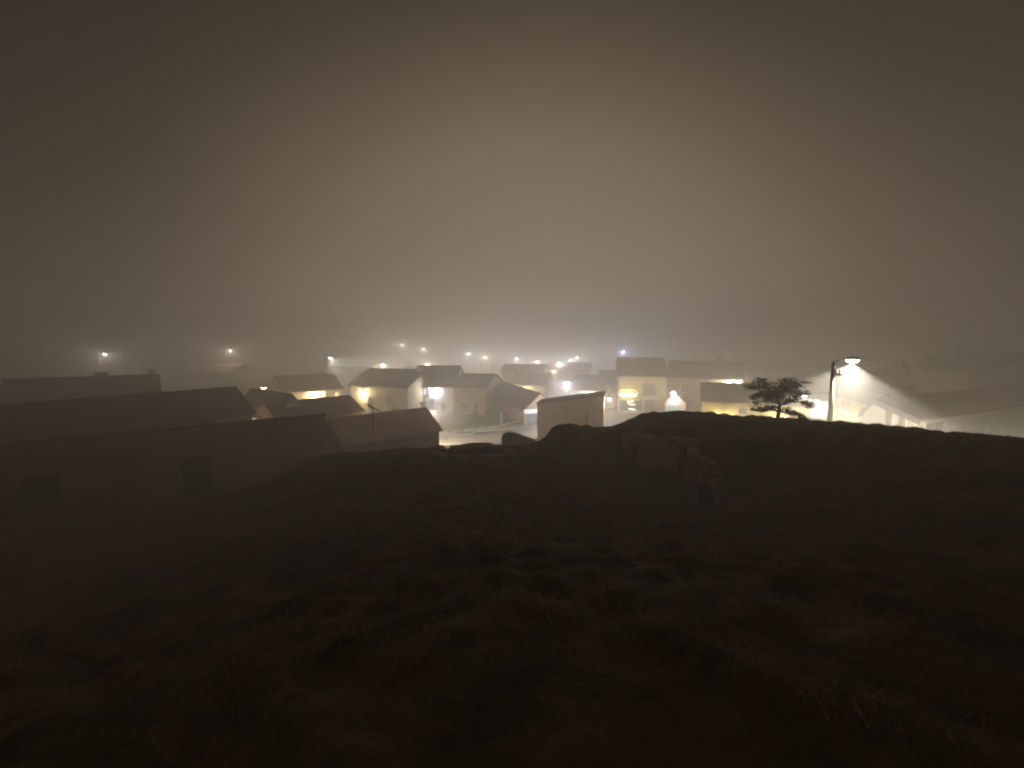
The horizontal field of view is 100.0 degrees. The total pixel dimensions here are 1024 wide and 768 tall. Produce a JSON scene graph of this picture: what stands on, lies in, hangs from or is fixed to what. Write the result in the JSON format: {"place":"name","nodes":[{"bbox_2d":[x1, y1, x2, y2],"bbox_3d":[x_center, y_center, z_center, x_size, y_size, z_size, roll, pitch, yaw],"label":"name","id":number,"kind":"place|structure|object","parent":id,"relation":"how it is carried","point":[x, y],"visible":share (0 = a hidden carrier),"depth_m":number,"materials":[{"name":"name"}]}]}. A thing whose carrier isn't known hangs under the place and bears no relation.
{"place":"outdoors","nodes":[
{"label":"outdoors","id":0,"kind":"place"},
{"bbox_2d":[432,414,473,423],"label":"courtyard","id":1,"kind":"structure","parent":0,"point":[451,418],"depth_m":58.85,"materials":[{"name":"grey concrete"}]},
{"bbox_2d":[439,414,512,430],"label":"lawn","id":2,"kind":"structure","parent":0,"point":[480,421],"depth_m":54.15,"materials":[{"name":"green plant"}]},
{"bbox_2d":[499,412,508,418],"bbox_3d":[-0.436,4.304,57.559,2.469,1.146,2.279,0,5,0],"label":"bush","id":3,"kind":"object","parent":2,"relation":"on","point":[505,416],"visible":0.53,"depth_m":57.29,"materials":[{"name":"green plant"}]},
{"bbox_2d":[439,431,536,444],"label":"road","id":4,"kind":"structure","parent":0,"point":[465,439],"depth_m":46.11,"materials":[{"name":"grey asphalt"}]},
{"bbox_2d":[362,375,636,443],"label":"street","id":5,"kind":"structure","parent":0,"point":[612,417],"depth_m":58.84,"materials":[{"name":"grey asphalt"}]},
{"bbox_2d":[439,427,515,435],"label":"kerb","id":6,"kind":"structure","parent":5,"relation":"on","point":[488,430],"depth_m":48.51,"materials":[{"name":"concrete"}]},
{"bbox_2d":[439,420,522,434],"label":"gravel","id":7,"kind":"structure","parent":5,"relation":"on","point":[518,423],"depth_m":51.01,"materials":[{"name":"grey gravel"}]},
{"bbox_2d":[0,347,1023,767],"bbox_3d":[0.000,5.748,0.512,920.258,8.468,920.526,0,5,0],"label":"ground","id":8,"kind":"structure","parent":0,"point":[536,703],"depth_m":3.80,"materials":[{"name":"green plant"}]},
{"bbox_2d":[0,369,161,403],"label":"farmhouse","id":9,"kind":"object","parent":8,"relation":"on","point":[27,390],"visible":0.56,"depth_m":46.49,"materials":[{"name":"ceramic"}]},
{"bbox_2d":[0,386,256,442],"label":"stable","id":10,"kind":"structure","parent":8,"relation":"on","point":[42,420],"depth_m":32.39,"materials":[{"name":"ceramic"}]},
{"bbox_2d":[200,421,214,424],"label":"window","id":11,"kind":"structure","parent":10,"relation":"in","point":[209,422],"depth_m":36.69,"materials":[{"name":"brown glass"}]},
{"bbox_2d":[0,413,326,508],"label":"long barn","id":12,"kind":"structure","parent":8,"relation":"on","point":[188,460],"depth_m":24.66,"materials":[{"name":"ceramic"}]},
{"bbox_2d":[19,473,62,505],"bbox_3d":[-23.869,5.381,21.804,1.407,1.457,0.107,-4,7,-39],"label":"window","id":13,"kind":"structure","parent":12,"relation":"in","point":[36,490],"depth_m":21.80,"materials":[{"name":"brown glass"}]},
{"bbox_2d":[181,455,213,495],"bbox_3d":[-18.924,5.518,25.855,1.476,2.315,0.107,-4,7,-39],"label":"door","id":14,"kind":"structure","parent":12,"relation":"in","point":[197,475],"depth_m":25.85,"materials":[{"name":"brown wood"}]},
{"bbox_2d":[159,363,259,391],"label":"hazy house","id":15,"kind":"structure","parent":8,"relation":"on","point":[190,376],"depth_m":87.99,"materials":[{"name":"ceramic"}]},
{"bbox_2d":[186,384,192,389],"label":"window","id":16,"kind":"structure","parent":15,"relation":"in","point":[189,386],"depth_m":87.54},
{"bbox_2d":[245,388,302,419],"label":"gabled cottage","id":17,"kind":"structure","parent":8,"relation":"on","point":[256,398],"depth_m":47.38,"materials":[{"name":"beige paint"}]},
{"bbox_2d":[269,373,343,399],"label":"bright house","id":18,"kind":"structure","parent":8,"relation":"on","point":[303,386],"depth_m":63.94,"materials":[{"name":"beige paint"}]},
{"bbox_2d":[318,391,325,397],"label":"window","id":19,"kind":"structure","parent":18,"relation":"in","point":[320,393],"depth_m":63.52,"materials":[{"name":"yellow glass"}]},
{"bbox_2d":[255,395,364,421],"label":"outbuilding","id":20,"kind":"structure","parent":8,"relation":"on","point":[339,406],"depth_m":46.59,"materials":[{"name":"beige paint"}]},
{"bbox_2d":[318,366,374,395],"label":"hazy house","id":21,"kind":"structure","parent":8,"relation":"on","point":[345,375],"depth_m":84.39,"materials":[{"name":"ceramic"}]},
{"bbox_2d":[325,407,442,453],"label":"garage shed","id":22,"kind":"structure","parent":8,"relation":"on","point":[415,428],"depth_m":36.60,"materials":[{"name":"ceramic"}]},
{"bbox_2d":[367,404,378,429],"bbox_3d":[-11.596,3.050,35.868,1.017,2.799,0.682,0,5,0],"label":"roof antenna","id":23,"kind":"object","parent":22,"relation":"on","point":[372,407],"visible":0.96,"depth_m":35.82,"materials":[{"name":"metal"}]},
{"bbox_2d":[347,365,433,410],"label":"corner house","id":24,"kind":"structure","parent":8,"relation":"on","point":[386,389],"depth_m":65.54,"materials":[{"name":"beige paint"}]},
{"bbox_2d":[368,397,374,409],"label":"door","id":25,"kind":"structure","parent":24,"relation":"in","point":[371,402],"depth_m":65.76,"materials":[{"name":"brown wood"}]},
{"bbox_2d":[386,395,391,405],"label":"window","id":26,"kind":"structure","parent":24,"relation":"in","point":[388,397],"depth_m":64.30,"materials":[{"name":"grey glass"}]},
{"bbox_2d":[419,402,426,407],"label":"gate pillar","id":27,"kind":"structure","parent":8,"relation":"on","point":[422,404],"depth_m":60.21,"materials":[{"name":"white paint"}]},
{"bbox_2d":[426,450,447,456],"bbox_3d":[-3.139,2.922,17.933,1.043,0.306,0.417,3,6,34],"label":"rock","id":28,"kind":"object","parent":8,"relation":"on","point":[439,454],"visible":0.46,"depth_m":17.80,"materials":[{"name":"grey stone"}]},
{"bbox_2d":[433,445,444,450],"bbox_3d":[-3.257,2.910,19.314,0.574,0.290,0.417,0,5,0],"label":"rock","id":29,"kind":"object","parent":8,"relation":"on","point":[438,447],"visible":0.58,"depth_m":19.17,"materials":[{"name":"grey stone"}]},
{"bbox_2d":[421,365,463,410],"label":"blue door house","id":30,"kind":"structure","parent":8,"relation":"on","point":[442,379],"depth_m":66.30,"materials":[{"name":"white paint"}]},
{"bbox_2d":[430,397,434,409],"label":"door","id":31,"kind":"structure","parent":30,"relation":"in","point":[432,400],"depth_m":66.23,"materials":[{"name":"white paint"}]},
{"bbox_2d":[440,402,445,410],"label":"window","id":32,"kind":"structure","parent":30,"relation":"in","point":[442,404],"depth_m":66.15,"materials":[{"name":"glass"}]},
{"bbox_2d":[448,454,467,458],"bbox_3d":[-2.158,2.923,17.350,0.865,0.178,0.420,2,5,17],"label":"rock","id":33,"kind":"object","parent":8,"relation":"on","point":[458,456],"visible":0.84,"depth_m":17.18,"materials":[{"name":"grey stone"}]},
{"bbox_2d":[466,409,478,419],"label":"stub wall","id":34,"kind":"structure","parent":8,"relation":"on","point":[472,414],"depth_m":58.58,"materials":[{"name":"stone"}]},
{"bbox_2d":[453,442,493,451],"bbox_3d":[-1.650,2.681,18.308,1.746,0.244,1.008,0,5,0],"label":"rock","id":35,"kind":"object","parent":8,"relation":"on","point":[472,446],"visible":1,"depth_m":18.00,"materials":[{"name":"grey stone"}]},
{"bbox_2d":[450,373,503,415],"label":"house","id":36,"kind":"structure","parent":8,"relation":"on","point":[472,391],"depth_m":61.98,"materials":[{"name":"paint"}]},
{"bbox_2d":[461,388,466,393],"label":"window","id":37,"kind":"structure","parent":36,"relation":"in","point":[463,390],"depth_m":61.71,"materials":[{"name":"grey glass"}]},
{"bbox_2d":[460,400,469,409],"bbox_3d":[-6.764,2.985,61.776,1.568,1.326,0.197,2,5,19],"label":"window","id":38,"kind":"structure","parent":36,"relation":"in","point":[465,404],"depth_m":61.78,"materials":[{"name":"grey glass"}]},
{"bbox_2d":[472,402,479,414],"bbox_3d":[-5.159,3.560,61.184,1.087,1.966,0.347,2,5,19],"label":"door","id":39,"kind":"structure","parent":36,"relation":"in","point":[475,404],"depth_m":61.20,"materials":[{"name":"brown wood"}]},
{"bbox_2d":[475,454,504,458],"bbox_3d":[-0.879,2.937,17.308,1.207,0.175,0.405,-1,5,-8],"label":"rock","id":40,"kind":"object","parent":8,"relation":"on","point":[490,456],"visible":0.87,"depth_m":17.21,"materials":[{"name":"grey stone"}]},
{"bbox_2d":[488,444,498,449],"bbox_3d":[-0.856,2.871,19.235,0.601,0.343,0.508,0,5,0],"label":"rock","id":41,"kind":"object","parent":8,"relation":"on","point":[495,447],"visible":0.52,"depth_m":19.04,"materials":[{"name":"grey stone"}]},
{"bbox_2d":[501,431,536,445],"bbox_3d":[0.579,4.859,27.993,2.602,3.645,0.900,0,5,0],"label":"wedge boulder","id":42,"kind":"object","parent":8,"relation":"on","point":[509,438],"visible":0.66,"depth_m":27.43,"materials":[{"name":"grey stone"}]},
{"bbox_2d":[494,382,545,424],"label":"long outhouse","id":43,"kind":"structure","parent":8,"relation":"on","point":[515,402],"depth_m":54.65,"materials":[{"name":"beige paint"}]},
{"bbox_2d":[524,413,536,423],"bbox_3d":[2.299,4.033,50.948,1.681,1.465,0.107,-1,5,-16],"label":"door","id":44,"kind":"structure","parent":43,"relation":"in","point":[529,418],"depth_m":50.94,"materials":[{"name":"grey metal"}]},
{"bbox_2d":[500,364,548,382],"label":"hazy house","id":45,"kind":"structure","parent":8,"relation":"on","point":[508,371],"depth_m":92.21,"materials":[{"name":"ceramic"}]},
{"bbox_2d":[510,372,555,397],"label":"glowing gable house","id":46,"kind":"structure","parent":8,"relation":"on","point":[542,383],"depth_m":80.65,"materials":[{"name":"beige paint"}]},
{"bbox_2d":[547,362,591,386],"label":"hazy house","id":47,"kind":"structure","parent":8,"relation":"on","point":[563,372],"depth_m":95.71,"materials":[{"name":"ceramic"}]},
{"bbox_2d":[536,391,605,440],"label":"block shed","id":48,"kind":"structure","parent":8,"relation":"on","point":[582,409],"depth_m":41.73,"materials":[{"name":"concrete"}]},
{"bbox_2d":[584,414,589,423],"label":"window","id":49,"kind":"structure","parent":48,"relation":"in","point":[586,415],"depth_m":41.30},
{"bbox_2d":[568,375,610,408],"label":"white front house","id":50,"kind":"structure","parent":8,"relation":"on","point":[581,384],"depth_m":66.75,"materials":[{"name":"paint"}]},
{"bbox_2d":[598,370,616,407],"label":"narrow house","id":51,"kind":"structure","parent":8,"relation":"on","point":[612,390],"depth_m":68.88,"materials":[{"name":"white paint"}]},
{"bbox_2d":[615,357,668,414],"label":"house","id":52,"kind":"structure","parent":8,"relation":"on","point":[644,378],"depth_m":60.50,"materials":[{"name":"yellow paint"}]},
{"bbox_2d":[618,390,637,396],"bbox_3d":[16.304,1.315,60.484,2.626,1.061,0.306,1,5,11],"label":"oval garland","id":53,"kind":"object","parent":52,"relation":"attached to","point":[626,392],"visible":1,"depth_m":60.46,"materials":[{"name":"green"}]},
{"bbox_2d":[618,399,643,412],"bbox_3d":[16.762,3.098,60.615,3.433,1.875,0.197,1,5,11],"label":"window","id":54,"kind":"structure","parent":52,"relation":"in","point":[623,404],"depth_m":60.67,"materials":[{"name":"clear glass"}]},
{"bbox_2d":[642,384,655,395],"bbox_3d":[19.157,0.848,59.941,1.849,1.694,0.197,1,5,11],"label":"window","id":55,"kind":"structure","parent":52,"relation":"in","point":[648,389],"depth_m":59.99,"materials":[{"name":"beige paint"}]},
{"bbox_2d":[644,399,655,412],"bbox_3d":[19.300,3.241,60.178,1.631,2.201,0.097,1,5,11],"label":"door","id":56,"kind":"structure","parent":52,"relation":"in","point":[649,404],"depth_m":60.17,"materials":[{"name":"metal"}]},
{"bbox_2d":[621,431,727,505],"bbox_3d":[5.980,3.444,17.009,1.405,2.915,6.228,-2,5,-20],"label":"cellar front","id":57,"kind":"object","parent":8,"relation":"on","point":[668,453],"visible":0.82,"depth_m":16.38,"materials":[{"name":"stone"}]},
{"bbox_2d":[700,484,708,489],"bbox_3d":[6.806,4.134,14.940,0.650,1.908,0.050,3,6,32],"label":"door","id":58,"kind":"structure","parent":57,"relation":"in","point":[702,486],"depth_m":14.95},
{"bbox_2d":[662,391,691,411],"bbox_3d":[21.683,2.955,56.425,3.221,3.824,4.200,3,6,28],"label":"gabled porch","id":59,"kind":"object","parent":8,"relation":"on","point":[679,400],"visible":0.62,"depth_m":54.92,"materials":[{"name":"white paint"}]},
{"bbox_2d":[666,404,676,411],"bbox_3d":[20.469,3.608,55.087,1.238,1.967,0.097,3,6,28],"label":"door","id":60,"kind":"structure","parent":59,"relation":"in","point":[670,407],"depth_m":55.04,"materials":[{"name":"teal paint"}]},
{"bbox_2d":[666,357,744,411],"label":"broad house","id":61,"kind":"structure","parent":8,"relation":"on","point":[686,378],"depth_m":60.73,"materials":[{"name":"beige paint"}]},
{"bbox_2d":[680,383,689,392],"bbox_3d":[24.408,0.585,60.697,1.345,1.299,0.197,2,6,25],"label":"window","id":62,"kind":"structure","parent":61,"relation":"in","point":[684,388],"depth_m":60.74,"materials":[{"name":"grey glass"}]},
{"bbox_2d":[700,382,809,417],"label":"yellow cottage","id":63,"kind":"structure","parent":8,"relation":"on","point":[727,398],"depth_m":49.71,"materials":[{"name":"paint"}]},
{"bbox_2d":[737,407,747,415],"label":"window","id":64,"kind":"structure","parent":63,"relation":"in","point":[741,411],"depth_m":48.84,"materials":[{"name":"white glass"}]},
{"bbox_2d":[787,409,797,417],"bbox_3d":[30.687,3.816,47.037,0.985,2.186,0.097,2,6,23],"label":"door","id":65,"kind":"structure","parent":63,"relation":"in","point":[796,410],"depth_m":46.97,"materials":[{"name":"brown wood"}]},
{"bbox_2d":[742,361,802,384],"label":"hazy house","id":66,"kind":"structure","parent":8,"relation":"on","point":[774,372],"depth_m":77.86,"materials":[{"name":"ceramic"}]},
{"bbox_2d":[742,377,821,418],"bbox_3d":[12.314,0.747,19.408,4.318,2.209,2.716,0,5,0],"label":"pine tree","id":67,"kind":"object","parent":8,"relation":"on","point":[770,395],"visible":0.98,"depth_m":19.23,"materials":[{"name":"green plant"}]},
{"bbox_2d":[802,394,811,418],"bbox_3d":[29.720,3.270,43.474,1.287,4.557,0.501,0,5,0],"label":"street lamp","id":68,"kind":"object","parent":8,"relation":"on","point":[811,405],"visible":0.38,"depth_m":43.51,"materials":[{"name":"metal"}]},
{"bbox_2d":[803,378,843,417],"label":"lane house","id":69,"kind":"structure","parent":8,"relation":"on","point":[818,389],"depth_m":56.01,"materials":[{"name":"white paint"}]},
{"bbox_2d":[813,399,820,406],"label":"window","id":70,"kind":"structure","parent":69,"relation":"in","point":[814,400],"depth_m":55.77,"materials":[{"name":"white"}]},
{"bbox_2d":[827,356,860,421],"bbox_3d":[15.117,0.702,19.640,1.293,3.944,0.480,0,5,0],"label":"street lamp","id":71,"kind":"object","parent":8,"relation":"on","point":[850,359],"visible":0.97,"depth_m":19.51,"materials":[{"name":"metal"}]},
{"bbox_2d":[826,385,891,422],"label":"side house","id":72,"kind":"structure","parent":8,"relation":"on","point":[850,404],"depth_m":41.83,"materials":[{"name":"beige paint"}]},
{"bbox_2d":[839,398,850,413],"bbox_3d":[33.005,2.102,42.636,0.197,1.340,2.099,1,5,15],"label":"window","id":73,"kind":"structure","parent":72,"relation":"in","point":[845,404],"depth_m":42.58,"materials":[{"name":"white glass"}]},
{"bbox_2d":[850,362,917,396],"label":"back house","id":74,"kind":"structure","parent":8,"relation":"on","point":[894,382],"depth_m":57.24,"materials":[{"name":"ceramic"}]},
{"bbox_2d":[918,352,937,363],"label":"tree","id":75,"kind":"object","parent":8,"relation":"on","point":[930,360],"visible":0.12,"depth_m":65.19,"materials":[{"name":"green plant"}]},
{"bbox_2d":[858,385,1023,437],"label":"lamplit house","id":76,"kind":"structure","parent":8,"relation":"on","point":[995,410],"depth_m":35.51,"materials":[{"name":"ceramic"}]},
{"bbox_2d":[924,420,944,430],"bbox_3d":[31.862,3.447,32.426,2.995,1.299,0.087,-2,6,-25],"label":"window","id":77,"kind":"structure","parent":76,"relation":"in","point":[937,425],"depth_m":32.51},
{"bbox_2d":[988,424,1002,435],"bbox_3d":[41.856,4.208,37.223,2.683,1.344,0.087,-2,6,-25],"label":"window","id":78,"kind":"structure","parent":76,"relation":"in","point":[993,429],"depth_m":37.23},
{"bbox_2d":[905,351,1023,394],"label":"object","id":79,"kind":"structure","parent":8,"relation":"on","point":[991,369],"depth_m":48.98,"materials":[{"name":"ceramic"}]},
{"bbox_2d":[0,0,1023,350],"label":"sky","id":80,"kind":"structure","parent":0,"point":[175,174],"materials":[{"name":"grey"}]}
]}

